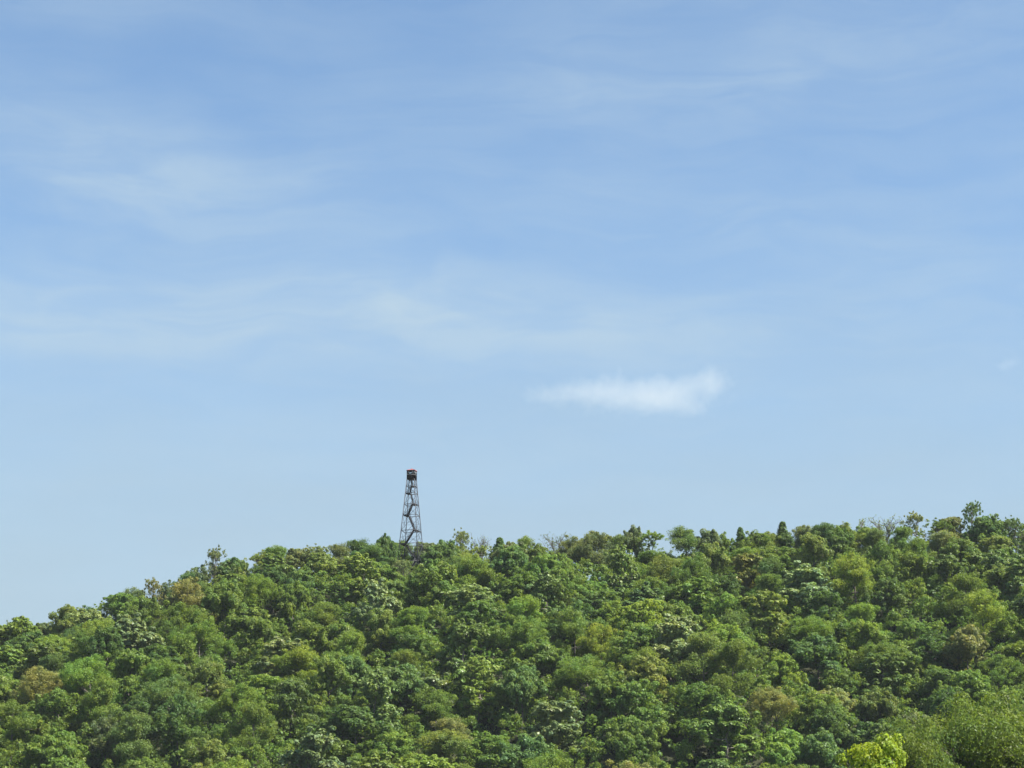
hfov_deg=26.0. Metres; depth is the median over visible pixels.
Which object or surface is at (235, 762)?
feathery tree
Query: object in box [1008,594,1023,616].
leaved tree
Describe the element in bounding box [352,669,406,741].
leaved tree
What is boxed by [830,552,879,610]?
feathery tree
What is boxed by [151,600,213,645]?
feathery tree
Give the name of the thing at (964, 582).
feathery tree
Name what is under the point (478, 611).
broadleaf tree
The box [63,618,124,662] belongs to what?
feathery tree
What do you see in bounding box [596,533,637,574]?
feathery tree
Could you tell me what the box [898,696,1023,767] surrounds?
broadleaf tree
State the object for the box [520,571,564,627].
leaved tree
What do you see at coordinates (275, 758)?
undergrowth
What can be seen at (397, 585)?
broadleaf tree
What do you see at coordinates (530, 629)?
feathery tree
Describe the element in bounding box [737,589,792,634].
leaved tree
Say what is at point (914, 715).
broadleaf tree
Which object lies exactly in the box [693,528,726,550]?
broadleaf tree
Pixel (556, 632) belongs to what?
broadleaf tree
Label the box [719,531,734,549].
broadleaf tree
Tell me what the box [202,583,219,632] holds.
broadleaf tree
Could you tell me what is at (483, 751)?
broadleaf tree
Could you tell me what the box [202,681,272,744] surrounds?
feathery tree
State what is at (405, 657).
feathery tree
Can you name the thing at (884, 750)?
broadleaf tree
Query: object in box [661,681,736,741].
broadleaf tree
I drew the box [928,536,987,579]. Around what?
broadleaf tree
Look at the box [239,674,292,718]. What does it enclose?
broadleaf tree
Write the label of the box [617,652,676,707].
broadleaf tree
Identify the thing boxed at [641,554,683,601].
feathery tree
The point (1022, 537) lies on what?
broadleaf tree
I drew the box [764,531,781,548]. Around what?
feathery tree
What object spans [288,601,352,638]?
feathery tree
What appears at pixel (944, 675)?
broadleaf tree
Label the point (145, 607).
broadleaf tree
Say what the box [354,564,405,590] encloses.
broadleaf tree
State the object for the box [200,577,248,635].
broadleaf tree
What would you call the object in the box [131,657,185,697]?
feathery tree
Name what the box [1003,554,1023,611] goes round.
leaved tree
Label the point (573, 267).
sky
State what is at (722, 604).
broadleaf tree
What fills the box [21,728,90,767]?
broadleaf tree
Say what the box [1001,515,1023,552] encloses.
sparse tree
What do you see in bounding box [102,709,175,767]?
feathery tree
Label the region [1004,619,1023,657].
broadleaf tree
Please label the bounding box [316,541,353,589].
feathery tree
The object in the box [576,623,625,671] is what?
feathery tree
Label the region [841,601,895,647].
feathery tree
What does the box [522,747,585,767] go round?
feathery tree
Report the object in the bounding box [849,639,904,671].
feathery tree
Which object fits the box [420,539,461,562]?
broadleaf tree
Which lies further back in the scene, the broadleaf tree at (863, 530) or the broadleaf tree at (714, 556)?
the broadleaf tree at (863, 530)
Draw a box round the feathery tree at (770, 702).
[744,686,799,733]
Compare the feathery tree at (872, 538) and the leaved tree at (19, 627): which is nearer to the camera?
the leaved tree at (19, 627)
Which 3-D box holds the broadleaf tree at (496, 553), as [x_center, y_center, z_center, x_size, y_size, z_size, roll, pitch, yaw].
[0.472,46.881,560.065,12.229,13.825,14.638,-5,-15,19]
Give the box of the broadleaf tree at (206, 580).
[183,564,215,584]
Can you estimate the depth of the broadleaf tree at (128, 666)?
468.57 m
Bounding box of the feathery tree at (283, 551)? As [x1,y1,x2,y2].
[250,545,297,574]
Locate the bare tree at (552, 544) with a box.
[539,531,571,559]
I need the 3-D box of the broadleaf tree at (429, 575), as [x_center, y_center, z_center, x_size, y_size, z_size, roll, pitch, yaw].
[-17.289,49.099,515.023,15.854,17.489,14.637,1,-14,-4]
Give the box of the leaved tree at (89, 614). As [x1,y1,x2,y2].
[68,608,112,632]
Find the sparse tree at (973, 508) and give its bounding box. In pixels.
[958,500,983,533]
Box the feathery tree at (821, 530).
[799,522,846,565]
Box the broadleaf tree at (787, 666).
[757,653,809,697]
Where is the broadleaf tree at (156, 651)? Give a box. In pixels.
[136,643,183,681]
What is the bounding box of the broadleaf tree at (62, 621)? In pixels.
[45,604,84,637]
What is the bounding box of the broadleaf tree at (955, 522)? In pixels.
[934,516,975,539]
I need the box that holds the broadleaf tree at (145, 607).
[124,595,166,639]
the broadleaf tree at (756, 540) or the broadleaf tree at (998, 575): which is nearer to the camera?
the broadleaf tree at (998, 575)
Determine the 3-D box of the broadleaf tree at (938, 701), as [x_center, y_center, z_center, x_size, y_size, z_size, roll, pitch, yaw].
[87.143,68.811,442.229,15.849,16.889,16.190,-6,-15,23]
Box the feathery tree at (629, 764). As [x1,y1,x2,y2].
[606,759,656,767]
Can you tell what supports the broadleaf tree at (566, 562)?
on the ground
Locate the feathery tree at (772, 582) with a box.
[742,572,787,614]
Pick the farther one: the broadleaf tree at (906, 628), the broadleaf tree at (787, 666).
the broadleaf tree at (906, 628)
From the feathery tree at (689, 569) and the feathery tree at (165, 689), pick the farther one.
the feathery tree at (689, 569)
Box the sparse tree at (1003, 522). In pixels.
[997,518,1023,552]
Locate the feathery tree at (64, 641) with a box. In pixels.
[19,633,72,664]
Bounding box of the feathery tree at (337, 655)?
[312,650,354,695]
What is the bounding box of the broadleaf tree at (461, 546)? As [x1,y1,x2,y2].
[457,543,475,555]
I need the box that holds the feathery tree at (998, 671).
[973,652,1023,700]
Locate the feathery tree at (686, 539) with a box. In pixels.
[666,525,700,558]
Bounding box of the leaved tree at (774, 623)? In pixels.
[745,591,792,655]
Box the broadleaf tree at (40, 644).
[29,639,63,668]
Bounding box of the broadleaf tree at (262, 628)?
[232,615,281,668]
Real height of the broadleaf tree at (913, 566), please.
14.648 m
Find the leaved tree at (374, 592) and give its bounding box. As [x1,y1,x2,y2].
[344,577,402,634]
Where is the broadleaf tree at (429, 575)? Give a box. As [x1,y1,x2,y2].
[404,558,469,624]
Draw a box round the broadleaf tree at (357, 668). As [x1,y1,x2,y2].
[316,655,370,706]
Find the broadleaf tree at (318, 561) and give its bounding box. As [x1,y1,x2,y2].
[306,552,339,594]
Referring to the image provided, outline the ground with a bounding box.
[0,575,1023,767]
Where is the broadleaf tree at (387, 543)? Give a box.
[373,533,400,563]
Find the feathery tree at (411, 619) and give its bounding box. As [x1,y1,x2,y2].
[386,605,450,655]
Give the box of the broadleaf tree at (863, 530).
[855,526,886,550]
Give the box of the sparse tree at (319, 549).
[300,543,341,575]
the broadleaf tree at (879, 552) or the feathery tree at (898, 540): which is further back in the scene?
the feathery tree at (898, 540)
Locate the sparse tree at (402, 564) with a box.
[391,557,416,576]
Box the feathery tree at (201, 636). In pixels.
[166,618,234,665]
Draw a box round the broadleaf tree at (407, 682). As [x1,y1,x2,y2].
[361,660,431,721]
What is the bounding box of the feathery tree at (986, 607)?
[944,589,1015,656]
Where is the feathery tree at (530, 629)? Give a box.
[494,615,551,664]
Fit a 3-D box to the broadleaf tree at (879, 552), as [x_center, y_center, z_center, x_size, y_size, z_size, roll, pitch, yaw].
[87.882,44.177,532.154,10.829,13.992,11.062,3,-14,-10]
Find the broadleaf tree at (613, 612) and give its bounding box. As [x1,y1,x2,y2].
[596,598,634,648]
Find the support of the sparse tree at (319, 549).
on the ground
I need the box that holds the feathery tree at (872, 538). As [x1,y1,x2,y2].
[855,528,886,557]
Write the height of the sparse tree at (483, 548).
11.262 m
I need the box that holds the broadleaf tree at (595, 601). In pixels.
[577,590,623,624]
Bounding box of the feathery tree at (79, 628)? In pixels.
[74,617,117,631]
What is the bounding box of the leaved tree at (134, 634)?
[113,612,165,650]
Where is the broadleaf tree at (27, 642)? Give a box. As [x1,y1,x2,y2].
[0,631,47,659]
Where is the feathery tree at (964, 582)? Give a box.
[927,571,991,625]
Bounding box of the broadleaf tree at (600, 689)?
[584,669,628,724]
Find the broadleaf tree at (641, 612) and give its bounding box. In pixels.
[614,598,665,650]
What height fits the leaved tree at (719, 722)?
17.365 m
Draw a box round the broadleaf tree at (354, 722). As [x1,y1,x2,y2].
[308,704,394,767]
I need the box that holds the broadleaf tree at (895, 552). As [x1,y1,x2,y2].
[871,548,904,567]
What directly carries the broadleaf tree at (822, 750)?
on the ground
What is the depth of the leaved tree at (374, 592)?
505.84 m
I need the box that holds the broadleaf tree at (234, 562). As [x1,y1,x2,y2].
[209,557,249,579]
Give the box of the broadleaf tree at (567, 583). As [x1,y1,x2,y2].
[541,565,583,608]
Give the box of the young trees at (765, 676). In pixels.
[0,543,1023,767]
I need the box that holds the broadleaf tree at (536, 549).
[528,543,554,562]
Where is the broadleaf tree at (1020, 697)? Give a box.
[987,685,1023,723]
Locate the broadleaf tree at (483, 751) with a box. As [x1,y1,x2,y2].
[444,731,509,767]
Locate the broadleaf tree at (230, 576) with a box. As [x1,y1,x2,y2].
[219,573,248,602]
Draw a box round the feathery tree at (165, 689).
[138,673,211,726]
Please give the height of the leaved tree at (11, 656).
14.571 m
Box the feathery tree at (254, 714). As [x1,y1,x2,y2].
[217,700,277,767]
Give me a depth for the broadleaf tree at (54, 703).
456.61 m
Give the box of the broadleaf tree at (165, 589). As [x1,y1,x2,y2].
[154,579,174,608]
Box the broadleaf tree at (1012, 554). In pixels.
[984,546,1018,570]
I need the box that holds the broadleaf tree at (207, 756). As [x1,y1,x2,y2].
[180,734,230,767]
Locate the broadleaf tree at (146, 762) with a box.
[112,757,170,767]
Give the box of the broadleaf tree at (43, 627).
[36,621,54,634]
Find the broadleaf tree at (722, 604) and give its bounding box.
[695,591,750,632]
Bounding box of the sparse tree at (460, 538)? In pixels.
[450,527,473,550]
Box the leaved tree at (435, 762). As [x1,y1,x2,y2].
[401,754,458,767]
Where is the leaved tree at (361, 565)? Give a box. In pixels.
[335,552,392,607]
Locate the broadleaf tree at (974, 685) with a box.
[931,669,991,709]
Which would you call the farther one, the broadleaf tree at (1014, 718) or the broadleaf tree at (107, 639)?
the broadleaf tree at (107, 639)
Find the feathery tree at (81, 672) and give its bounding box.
[58,652,125,716]
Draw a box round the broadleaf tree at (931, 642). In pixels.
[913,629,970,670]
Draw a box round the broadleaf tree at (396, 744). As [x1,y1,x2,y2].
[366,730,427,767]
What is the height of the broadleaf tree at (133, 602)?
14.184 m
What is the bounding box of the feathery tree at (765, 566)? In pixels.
[745,556,788,591]
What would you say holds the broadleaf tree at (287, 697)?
on the ground
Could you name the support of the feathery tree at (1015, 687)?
on the ground
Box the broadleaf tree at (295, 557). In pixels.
[281,547,310,569]
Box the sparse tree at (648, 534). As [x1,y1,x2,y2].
[633,530,681,559]
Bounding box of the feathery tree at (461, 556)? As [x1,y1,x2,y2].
[445,552,471,560]
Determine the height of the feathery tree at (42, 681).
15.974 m
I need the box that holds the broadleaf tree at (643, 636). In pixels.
[621,624,677,659]
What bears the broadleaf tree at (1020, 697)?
on the ground
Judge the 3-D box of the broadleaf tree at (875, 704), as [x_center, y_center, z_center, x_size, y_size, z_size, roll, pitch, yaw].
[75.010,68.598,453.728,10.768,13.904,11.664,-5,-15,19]
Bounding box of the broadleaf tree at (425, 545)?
[406,541,434,576]
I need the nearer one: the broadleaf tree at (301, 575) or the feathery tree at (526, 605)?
the feathery tree at (526, 605)
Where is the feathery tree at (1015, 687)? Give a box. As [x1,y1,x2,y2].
[1012,676,1023,689]
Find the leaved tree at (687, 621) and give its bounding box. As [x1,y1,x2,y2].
[664,615,702,666]
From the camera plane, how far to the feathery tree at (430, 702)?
451.87 m
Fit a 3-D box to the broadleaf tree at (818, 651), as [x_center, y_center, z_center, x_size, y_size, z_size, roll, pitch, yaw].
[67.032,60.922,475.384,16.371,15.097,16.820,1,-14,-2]
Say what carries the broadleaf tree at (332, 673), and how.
on the ground
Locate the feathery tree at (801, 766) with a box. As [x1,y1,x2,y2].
[788,764,818,767]
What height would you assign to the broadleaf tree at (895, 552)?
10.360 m
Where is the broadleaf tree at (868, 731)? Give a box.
[841,718,900,766]
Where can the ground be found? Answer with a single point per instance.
(702, 751)
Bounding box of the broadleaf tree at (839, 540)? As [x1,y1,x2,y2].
[823,528,858,565]
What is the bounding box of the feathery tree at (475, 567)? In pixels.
[453,553,495,591]
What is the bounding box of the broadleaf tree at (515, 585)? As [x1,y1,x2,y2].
[495,571,553,607]
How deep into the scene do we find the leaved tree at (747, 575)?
531.26 m
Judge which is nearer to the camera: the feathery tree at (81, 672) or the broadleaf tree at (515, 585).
the feathery tree at (81, 672)
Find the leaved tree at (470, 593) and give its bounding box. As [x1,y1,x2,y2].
[431,583,505,628]
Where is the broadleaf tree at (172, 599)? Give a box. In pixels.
[166,576,198,611]
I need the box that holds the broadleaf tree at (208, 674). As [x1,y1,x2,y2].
[181,658,234,708]
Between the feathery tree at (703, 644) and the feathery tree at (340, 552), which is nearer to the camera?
the feathery tree at (703, 644)
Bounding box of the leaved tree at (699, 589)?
[668,576,723,624]
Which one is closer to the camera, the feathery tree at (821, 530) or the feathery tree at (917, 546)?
the feathery tree at (917, 546)
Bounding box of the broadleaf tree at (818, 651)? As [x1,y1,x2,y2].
[787,632,863,691]
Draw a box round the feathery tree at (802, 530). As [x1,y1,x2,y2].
[788,524,812,548]
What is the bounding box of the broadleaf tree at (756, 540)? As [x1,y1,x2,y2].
[732,529,776,562]
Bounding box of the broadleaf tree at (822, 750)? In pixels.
[793,729,846,767]
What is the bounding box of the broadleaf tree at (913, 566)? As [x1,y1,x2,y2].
[884,551,940,605]
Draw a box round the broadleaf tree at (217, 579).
[211,574,242,601]
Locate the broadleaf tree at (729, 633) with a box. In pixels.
[697,621,757,677]
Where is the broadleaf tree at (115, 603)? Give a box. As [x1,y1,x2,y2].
[103,592,134,621]
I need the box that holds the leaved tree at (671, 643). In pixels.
[651,613,697,681]
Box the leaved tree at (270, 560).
[247,551,295,578]
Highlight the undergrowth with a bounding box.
[0,543,1023,767]
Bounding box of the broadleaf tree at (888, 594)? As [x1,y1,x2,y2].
[858,576,911,631]
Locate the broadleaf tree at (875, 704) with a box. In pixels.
[852,685,903,725]
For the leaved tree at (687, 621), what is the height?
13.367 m
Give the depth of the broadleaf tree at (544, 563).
519.22 m
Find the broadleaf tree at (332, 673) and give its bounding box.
[304,654,355,717]
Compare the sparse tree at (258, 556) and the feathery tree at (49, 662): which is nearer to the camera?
the feathery tree at (49, 662)
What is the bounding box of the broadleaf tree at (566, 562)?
[557,553,578,582]
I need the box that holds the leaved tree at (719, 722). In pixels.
[686,697,765,765]
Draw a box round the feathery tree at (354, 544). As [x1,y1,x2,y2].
[341,538,370,563]
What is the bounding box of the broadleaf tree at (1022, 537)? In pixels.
[1018,523,1023,552]
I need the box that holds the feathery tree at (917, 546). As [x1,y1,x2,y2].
[899,535,937,594]
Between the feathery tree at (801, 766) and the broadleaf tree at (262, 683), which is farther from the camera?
the broadleaf tree at (262, 683)
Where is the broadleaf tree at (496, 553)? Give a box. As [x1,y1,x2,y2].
[489,541,536,564]
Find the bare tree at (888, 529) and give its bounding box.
[863,514,901,543]
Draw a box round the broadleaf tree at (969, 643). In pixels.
[942,624,990,671]
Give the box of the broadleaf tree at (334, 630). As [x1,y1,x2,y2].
[319,619,366,656]
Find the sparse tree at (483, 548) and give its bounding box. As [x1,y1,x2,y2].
[465,544,492,561]
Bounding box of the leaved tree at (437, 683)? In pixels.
[397,672,459,724]
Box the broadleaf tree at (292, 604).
[275,580,317,637]
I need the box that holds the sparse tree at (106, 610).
[94,601,110,617]
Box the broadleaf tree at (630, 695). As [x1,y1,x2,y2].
[604,679,675,740]
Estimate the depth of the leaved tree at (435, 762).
421.10 m
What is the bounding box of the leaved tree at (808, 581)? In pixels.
[778,560,837,617]
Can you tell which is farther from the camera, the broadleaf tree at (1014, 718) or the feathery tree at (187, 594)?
the feathery tree at (187, 594)
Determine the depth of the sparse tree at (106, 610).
560.12 m
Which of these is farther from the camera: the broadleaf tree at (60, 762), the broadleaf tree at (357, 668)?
the broadleaf tree at (357, 668)
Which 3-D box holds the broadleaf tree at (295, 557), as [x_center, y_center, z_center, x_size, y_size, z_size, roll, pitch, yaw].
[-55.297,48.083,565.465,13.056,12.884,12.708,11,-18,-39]
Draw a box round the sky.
[0,0,1023,625]
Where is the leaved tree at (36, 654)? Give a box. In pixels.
[7,645,73,686]
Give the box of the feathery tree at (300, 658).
[269,645,318,689]
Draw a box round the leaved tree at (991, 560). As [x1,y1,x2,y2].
[977,549,1010,588]
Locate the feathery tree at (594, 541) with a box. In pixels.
[572,530,616,579]
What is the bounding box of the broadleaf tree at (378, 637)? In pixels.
[358,605,400,664]
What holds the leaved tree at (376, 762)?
on the ground
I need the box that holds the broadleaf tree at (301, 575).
[272,568,327,611]
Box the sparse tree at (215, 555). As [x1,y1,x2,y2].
[200,544,229,586]
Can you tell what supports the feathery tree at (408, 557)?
on the ground
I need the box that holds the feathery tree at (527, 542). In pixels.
[517,536,533,554]
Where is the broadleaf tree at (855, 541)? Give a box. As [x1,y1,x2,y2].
[833,522,865,551]
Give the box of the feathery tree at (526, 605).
[498,594,554,644]
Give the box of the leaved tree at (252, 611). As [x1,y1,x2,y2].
[225,604,277,639]
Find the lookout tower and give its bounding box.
[396,469,423,579]
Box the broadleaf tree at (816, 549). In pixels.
[791,532,834,579]
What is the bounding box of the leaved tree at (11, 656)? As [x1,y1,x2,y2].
[0,644,35,677]
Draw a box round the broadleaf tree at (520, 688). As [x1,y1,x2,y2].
[491,662,547,737]
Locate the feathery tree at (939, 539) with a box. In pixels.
[925,530,959,560]
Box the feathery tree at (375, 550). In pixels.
[350,542,396,566]
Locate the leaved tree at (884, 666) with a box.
[852,652,918,702]
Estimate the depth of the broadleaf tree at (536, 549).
561.44 m
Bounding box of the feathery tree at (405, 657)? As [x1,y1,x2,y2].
[388,649,424,710]
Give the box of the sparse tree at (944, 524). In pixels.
[916,517,958,539]
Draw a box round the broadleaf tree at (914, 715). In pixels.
[902,711,938,734]
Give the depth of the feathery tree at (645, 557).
553.39 m
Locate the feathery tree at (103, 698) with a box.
[76,675,121,735]
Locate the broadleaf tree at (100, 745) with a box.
[84,714,134,767]
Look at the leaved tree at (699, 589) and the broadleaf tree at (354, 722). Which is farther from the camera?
the leaved tree at (699, 589)
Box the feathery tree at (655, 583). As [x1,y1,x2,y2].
[626,576,677,602]
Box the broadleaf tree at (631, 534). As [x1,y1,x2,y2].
[623,524,643,565]
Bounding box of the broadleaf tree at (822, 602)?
[796,589,849,642]
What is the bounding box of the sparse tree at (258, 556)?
[234,549,265,576]
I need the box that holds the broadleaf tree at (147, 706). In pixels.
[104,694,169,745]
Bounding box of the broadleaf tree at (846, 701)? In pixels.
[816,685,857,712]
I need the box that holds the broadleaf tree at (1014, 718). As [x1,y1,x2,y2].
[928,687,1023,767]
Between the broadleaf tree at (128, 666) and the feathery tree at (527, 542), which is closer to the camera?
the broadleaf tree at (128, 666)
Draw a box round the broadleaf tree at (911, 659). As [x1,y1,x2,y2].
[876,647,933,705]
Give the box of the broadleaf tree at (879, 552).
[864,539,901,581]
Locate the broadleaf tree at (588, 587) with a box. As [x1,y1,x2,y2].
[571,580,614,619]
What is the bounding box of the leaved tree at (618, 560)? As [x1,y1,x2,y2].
[603,544,641,602]
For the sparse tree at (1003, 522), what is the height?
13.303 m
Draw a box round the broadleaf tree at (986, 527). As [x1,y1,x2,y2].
[962,513,1021,552]
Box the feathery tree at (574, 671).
[550,652,615,709]
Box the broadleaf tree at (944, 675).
[912,667,957,716]
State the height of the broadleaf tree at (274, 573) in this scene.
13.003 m
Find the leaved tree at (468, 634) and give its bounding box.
[435,618,489,687]
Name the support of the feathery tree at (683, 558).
on the ground
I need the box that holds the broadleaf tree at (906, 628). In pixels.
[887,615,931,650]
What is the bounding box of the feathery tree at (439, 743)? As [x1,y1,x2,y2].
[415,728,474,767]
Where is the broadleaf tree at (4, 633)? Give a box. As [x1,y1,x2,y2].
[0,627,10,645]
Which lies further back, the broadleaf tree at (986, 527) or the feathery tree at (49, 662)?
the broadleaf tree at (986, 527)
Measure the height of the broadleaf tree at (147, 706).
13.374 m
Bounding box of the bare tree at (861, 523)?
[842,518,865,530]
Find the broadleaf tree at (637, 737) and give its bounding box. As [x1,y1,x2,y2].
[605,717,660,767]
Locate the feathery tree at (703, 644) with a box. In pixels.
[666,630,729,686]
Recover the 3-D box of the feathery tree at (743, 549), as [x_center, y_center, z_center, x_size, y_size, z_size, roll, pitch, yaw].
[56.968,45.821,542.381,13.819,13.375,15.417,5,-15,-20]
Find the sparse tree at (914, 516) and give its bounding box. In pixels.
[899,510,935,547]
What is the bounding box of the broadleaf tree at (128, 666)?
[109,648,157,699]
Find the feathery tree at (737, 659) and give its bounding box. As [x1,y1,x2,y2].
[704,638,764,700]
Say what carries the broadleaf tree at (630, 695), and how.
on the ground
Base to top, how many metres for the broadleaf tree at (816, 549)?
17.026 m
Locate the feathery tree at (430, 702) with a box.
[401,686,468,736]
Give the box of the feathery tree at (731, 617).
[717,608,769,671]
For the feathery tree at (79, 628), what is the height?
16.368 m
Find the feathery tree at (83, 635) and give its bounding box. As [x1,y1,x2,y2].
[60,626,96,679]
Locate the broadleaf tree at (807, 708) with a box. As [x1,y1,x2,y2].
[778,690,854,734]
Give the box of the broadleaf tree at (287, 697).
[263,677,323,745]
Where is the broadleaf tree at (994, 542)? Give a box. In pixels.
[977,535,1015,577]
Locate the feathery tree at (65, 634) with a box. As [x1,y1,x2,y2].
[62,619,96,640]
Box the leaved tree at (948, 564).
[923,553,966,601]
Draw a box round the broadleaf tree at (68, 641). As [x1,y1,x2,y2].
[57,637,77,649]
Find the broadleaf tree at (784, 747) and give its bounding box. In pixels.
[753,727,810,767]
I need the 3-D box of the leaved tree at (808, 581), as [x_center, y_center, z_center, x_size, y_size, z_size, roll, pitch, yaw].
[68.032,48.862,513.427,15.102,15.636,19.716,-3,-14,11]
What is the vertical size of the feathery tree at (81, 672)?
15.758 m
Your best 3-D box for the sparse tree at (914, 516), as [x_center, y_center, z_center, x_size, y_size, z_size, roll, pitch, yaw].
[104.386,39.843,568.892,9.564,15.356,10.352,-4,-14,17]
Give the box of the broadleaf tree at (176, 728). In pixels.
[151,690,212,763]
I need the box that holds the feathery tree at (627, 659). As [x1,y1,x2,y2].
[618,646,669,676]
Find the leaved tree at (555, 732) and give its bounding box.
[518,700,589,762]
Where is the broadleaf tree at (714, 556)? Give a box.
[691,541,733,595]
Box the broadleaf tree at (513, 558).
[486,544,533,593]
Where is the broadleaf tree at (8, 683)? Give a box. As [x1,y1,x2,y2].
[0,669,25,719]
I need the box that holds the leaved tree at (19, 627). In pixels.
[0,615,40,640]
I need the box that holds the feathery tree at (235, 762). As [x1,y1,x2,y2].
[208,755,250,767]
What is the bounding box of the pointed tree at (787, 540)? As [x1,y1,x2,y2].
[774,521,793,547]
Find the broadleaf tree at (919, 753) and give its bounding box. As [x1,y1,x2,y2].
[863,716,964,767]
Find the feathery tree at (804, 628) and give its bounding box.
[775,614,848,659]
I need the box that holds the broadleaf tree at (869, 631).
[840,619,889,669]
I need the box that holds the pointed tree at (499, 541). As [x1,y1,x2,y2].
[488,537,504,562]
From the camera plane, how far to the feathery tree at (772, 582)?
517.08 m
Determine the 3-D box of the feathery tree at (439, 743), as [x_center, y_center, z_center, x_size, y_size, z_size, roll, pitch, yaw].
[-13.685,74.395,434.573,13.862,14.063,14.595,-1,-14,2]
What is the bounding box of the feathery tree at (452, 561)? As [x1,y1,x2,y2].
[441,555,471,582]
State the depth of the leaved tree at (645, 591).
511.62 m
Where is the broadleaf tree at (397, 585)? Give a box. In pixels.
[385,580,421,618]
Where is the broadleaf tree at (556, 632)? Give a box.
[546,598,597,650]
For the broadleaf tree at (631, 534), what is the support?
on the ground
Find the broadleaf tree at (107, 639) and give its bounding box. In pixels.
[83,624,130,679]
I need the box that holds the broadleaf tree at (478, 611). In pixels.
[451,599,512,654]
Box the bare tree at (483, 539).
[470,532,492,559]
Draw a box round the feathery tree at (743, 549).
[718,546,762,585]
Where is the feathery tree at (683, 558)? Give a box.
[673,556,691,596]
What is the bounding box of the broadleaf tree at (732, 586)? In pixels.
[711,573,748,614]
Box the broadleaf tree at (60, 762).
[40,757,88,767]
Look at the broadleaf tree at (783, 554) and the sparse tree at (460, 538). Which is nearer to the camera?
the broadleaf tree at (783, 554)
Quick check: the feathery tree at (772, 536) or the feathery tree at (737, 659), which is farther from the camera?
the feathery tree at (772, 536)
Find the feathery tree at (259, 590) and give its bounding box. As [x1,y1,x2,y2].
[239,573,284,616]
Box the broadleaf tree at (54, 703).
[7,687,91,737]
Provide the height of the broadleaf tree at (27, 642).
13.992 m
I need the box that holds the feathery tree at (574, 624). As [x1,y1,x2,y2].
[552,606,599,658]
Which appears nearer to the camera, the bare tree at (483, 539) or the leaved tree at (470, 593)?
the leaved tree at (470, 593)
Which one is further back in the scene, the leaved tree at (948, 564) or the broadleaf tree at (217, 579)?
the broadleaf tree at (217, 579)
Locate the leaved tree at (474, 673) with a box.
[444,656,511,729]
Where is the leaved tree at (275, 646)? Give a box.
[248,636,302,680]
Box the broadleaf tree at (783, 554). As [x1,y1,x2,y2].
[759,546,801,579]
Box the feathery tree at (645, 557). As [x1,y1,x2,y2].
[633,549,664,579]
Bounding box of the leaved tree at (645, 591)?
[622,581,666,623]
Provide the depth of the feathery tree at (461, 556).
552.37 m
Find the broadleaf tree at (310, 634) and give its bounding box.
[291,619,329,657]
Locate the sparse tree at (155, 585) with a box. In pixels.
[141,577,166,606]
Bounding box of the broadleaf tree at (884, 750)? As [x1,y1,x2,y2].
[835,733,907,767]
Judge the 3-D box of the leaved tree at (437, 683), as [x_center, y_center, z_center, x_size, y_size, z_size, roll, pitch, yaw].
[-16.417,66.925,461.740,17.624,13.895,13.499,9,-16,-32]
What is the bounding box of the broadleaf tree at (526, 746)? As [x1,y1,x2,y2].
[499,732,549,767]
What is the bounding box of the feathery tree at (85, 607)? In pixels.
[80,605,104,620]
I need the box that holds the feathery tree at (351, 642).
[331,630,374,669]
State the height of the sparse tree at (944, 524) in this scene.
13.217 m
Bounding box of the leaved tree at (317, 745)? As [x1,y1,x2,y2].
[278,726,355,767]
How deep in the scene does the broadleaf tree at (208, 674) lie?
467.36 m
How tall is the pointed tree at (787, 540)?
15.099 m
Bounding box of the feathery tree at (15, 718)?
[0,698,39,765]
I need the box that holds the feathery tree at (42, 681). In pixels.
[8,665,69,719]
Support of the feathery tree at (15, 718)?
on the ground
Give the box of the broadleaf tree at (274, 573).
[262,565,286,613]
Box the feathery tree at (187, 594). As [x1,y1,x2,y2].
[150,579,217,625]
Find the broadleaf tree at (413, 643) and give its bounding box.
[383,632,433,674]
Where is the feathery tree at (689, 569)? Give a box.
[669,552,718,601]
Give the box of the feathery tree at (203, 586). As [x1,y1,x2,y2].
[196,580,211,591]
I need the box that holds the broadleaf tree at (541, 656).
[507,638,571,682]
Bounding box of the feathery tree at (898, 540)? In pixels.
[888,526,926,551]
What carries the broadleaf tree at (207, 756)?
on the ground
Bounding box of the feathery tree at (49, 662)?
[17,652,73,706]
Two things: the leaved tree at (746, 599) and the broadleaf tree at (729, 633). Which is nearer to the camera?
the broadleaf tree at (729, 633)
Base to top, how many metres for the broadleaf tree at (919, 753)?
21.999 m
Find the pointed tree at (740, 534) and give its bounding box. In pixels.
[727,527,745,556]
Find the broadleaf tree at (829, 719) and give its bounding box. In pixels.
[800,704,856,765]
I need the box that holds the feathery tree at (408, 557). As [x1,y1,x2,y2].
[392,540,422,573]
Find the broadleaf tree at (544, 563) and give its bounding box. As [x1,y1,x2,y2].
[524,552,573,597]
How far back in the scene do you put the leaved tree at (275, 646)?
478.29 m
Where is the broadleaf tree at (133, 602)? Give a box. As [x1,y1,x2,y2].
[117,597,138,619]
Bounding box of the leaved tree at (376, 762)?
[351,751,404,767]
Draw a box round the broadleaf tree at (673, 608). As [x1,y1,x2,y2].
[650,599,699,628]
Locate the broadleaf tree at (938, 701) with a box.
[926,686,977,725]
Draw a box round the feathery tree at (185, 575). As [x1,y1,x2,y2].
[163,571,203,607]
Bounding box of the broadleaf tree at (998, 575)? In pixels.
[985,563,1019,600]
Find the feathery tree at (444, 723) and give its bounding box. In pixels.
[413,716,473,764]
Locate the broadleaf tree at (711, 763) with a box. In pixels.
[696,758,750,767]
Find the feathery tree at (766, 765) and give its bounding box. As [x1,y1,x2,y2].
[757,762,788,767]
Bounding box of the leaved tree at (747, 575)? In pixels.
[723,553,762,596]
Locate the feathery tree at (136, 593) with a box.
[114,587,151,619]
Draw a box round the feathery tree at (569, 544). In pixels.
[553,535,585,565]
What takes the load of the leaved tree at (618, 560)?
on the ground
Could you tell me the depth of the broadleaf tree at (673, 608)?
500.42 m

